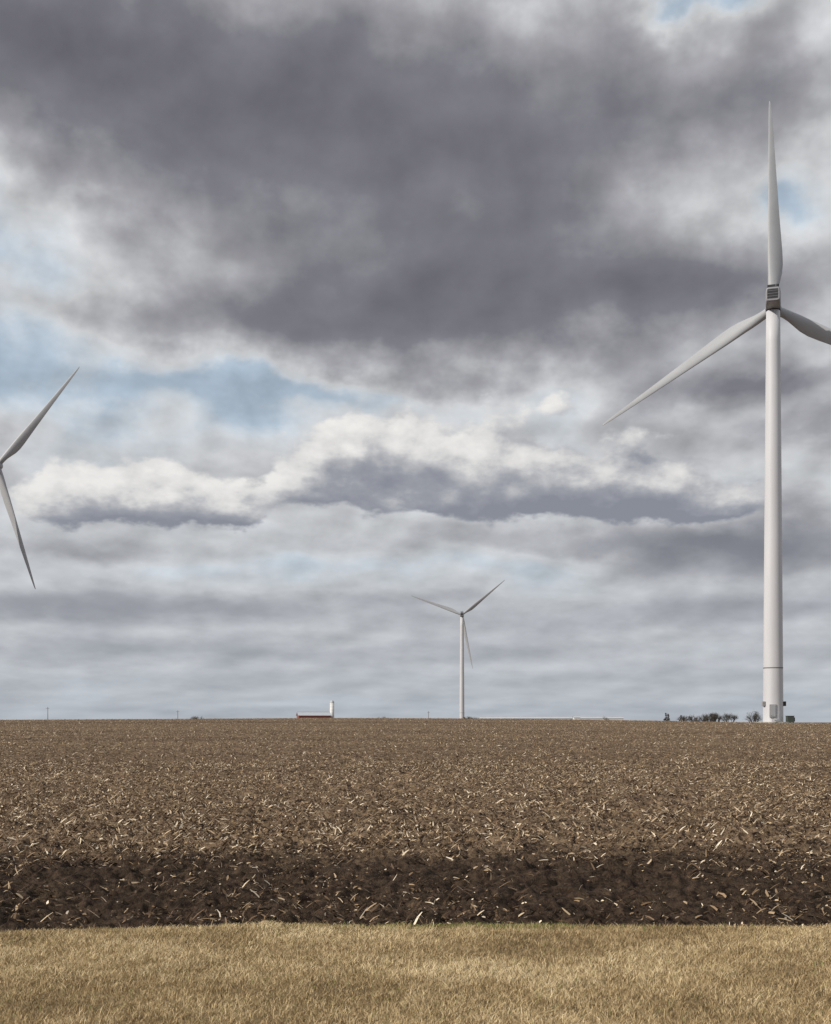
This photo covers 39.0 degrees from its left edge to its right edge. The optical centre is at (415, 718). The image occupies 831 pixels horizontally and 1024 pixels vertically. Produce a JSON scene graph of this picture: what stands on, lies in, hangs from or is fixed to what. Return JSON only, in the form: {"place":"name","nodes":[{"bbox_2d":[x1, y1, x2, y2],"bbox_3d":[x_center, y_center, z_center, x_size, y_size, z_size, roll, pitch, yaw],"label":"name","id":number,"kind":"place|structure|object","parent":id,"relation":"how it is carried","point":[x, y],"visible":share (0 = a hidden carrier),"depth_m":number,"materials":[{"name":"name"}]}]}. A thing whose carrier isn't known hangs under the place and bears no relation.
{"place":"outdoors","nodes":[
{"label":"outdoors","id":0,"kind":"place"},
{"bbox_2d":[0,718,830,932],"bbox_3d":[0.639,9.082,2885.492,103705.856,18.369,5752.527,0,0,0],"label":"ploughed field","id":1,"kind":"structure","parent":0,"point":[624,884],"depth_m":17.30,"materials":[{"name":"soil"}]},
{"bbox_2d":[0,367,78,588],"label":"wind turbine","id":2,"kind":"object","parent":1,"relation":"on","point":[17,444],"visible":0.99,"depth_m":376.21,"materials":[{"name":"paint"}]},
{"bbox_2d":[296,712,330,717],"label":"red barn","id":3,"kind":"structure","parent":1,"relation":"on","point":[313,714],"depth_m":874.67,"materials":[{"name":"metal"}]},
{"bbox_2d":[329,700,333,717],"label":"silo","id":4,"kind":"object","parent":1,"relation":"on","point":[331,706],"visible":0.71,"depth_m":888.85,"materials":[{"name":"white metal"}]},
{"bbox_2d":[0,717,830,929],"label":"corn residue","id":5,"kind":"object","parent":1,"relation":"on","point":[330,830],"visible":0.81,"depth_m":24.67},
{"bbox_2d":[412,580,504,717],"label":"wind turbine","id":6,"kind":"object","parent":1,"relation":"on","point":[463,633],"visible":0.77,"depth_m":899.13,"materials":[{"name":"paint"}]},
{"bbox_2d":[479,718,623,719],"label":"walls","id":7,"kind":"structure","parent":1,"relation":"on","point":[596,719],"depth_m":1142.00,"materials":[{"name":"white"}]},
{"bbox_2d":[479,717,623,718],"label":"roof","id":8,"kind":"structure","parent":7,"relation":"on","point":[550,717],"depth_m":1146.13,"materials":[{"name":"grey metal"}]},
{"bbox_2d":[677,715,688,720],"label":"shrub","id":9,"kind":"object","parent":1,"relation":"on","point":[683,719],"visible":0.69,"depth_m":639.96,"materials":[{"name":"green plant"}]},
{"bbox_2d":[686,715,701,721],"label":"shrub","id":10,"kind":"object","parent":1,"relation":"on","point":[690,719],"visible":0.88,"depth_m":610.09,"materials":[{"name":"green plant"}]},
{"bbox_2d":[696,713,709,721],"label":"shrub","id":11,"kind":"object","parent":1,"relation":"on","point":[702,718],"visible":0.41,"depth_m":639.40,"materials":[{"name":"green plant"}]},
{"bbox_2d":[701,712,716,721],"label":"shrub","id":12,"kind":"object","parent":1,"relation":"on","point":[706,719],"visible":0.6,"depth_m":628.47,"materials":[{"name":"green plant"}]},
{"bbox_2d":[707,713,722,721],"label":"shrub","id":13,"kind":"object","parent":1,"relation":"on","point":[714,717],"visible":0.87,"depth_m":618.25,"materials":[{"name":"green plant"}]},
{"bbox_2d":[602,101,830,722],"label":"wind turbine","id":14,"kind":"object","parent":1,"relation":"on","point":[772,313],"visible":0.94,"depth_m":225.72,"materials":[{"name":"paint"}]},
{"bbox_2d":[771,705,775,716],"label":"door","id":15,"kind":"structure","parent":14,"relation":"in","point":[773,707],"depth_m":224.64,"materials":[{"name":"white metal"}]},
{"bbox_2d":[721,714,730,721],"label":"bare tree","id":16,"kind":"object","parent":1,"relation":"on","point":[725,717],"visible":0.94,"depth_m":639.94,"materials":[{"name":"grey plant"}]},
{"bbox_2d":[727,713,737,721],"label":"bare tree","id":17,"kind":"object","parent":1,"relation":"on","point":[734,717],"visible":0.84,"depth_m":649.51,"materials":[{"name":"grey plant"}]},
{"bbox_2d":[745,712,759,721],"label":"bare tree","id":18,"kind":"object","parent":1,"relation":"on","point":[749,718],"visible":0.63,"depth_m":599.65,"materials":[{"name":"grey plant"}]},
{"bbox_2d":[750,711,762,721],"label":"bare tree","id":19,"kind":"object","parent":1,"relation":"on","point":[755,716],"visible":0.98,"depth_m":559.58,"materials":[{"name":"grey plant"}]},
{"bbox_2d":[786,716,794,722],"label":"pad transformer","id":20,"kind":"object","parent":1,"relation":"on","point":[790,719],"visible":0.86,"depth_m":224.45,"materials":[{"name":"paint"}]},
{"bbox_2d":[0,919,830,1023],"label":"lawn","id":21,"kind":"structure","parent":0,"point":[345,982],"depth_m":7.46,"materials":[{"name":"beige plant"}]},
{"bbox_2d":[0,0,830,721],"label":"sky","id":22,"kind":"structure","parent":0,"point":[353,302],"materials":[{"name":"grey"}]}
]}

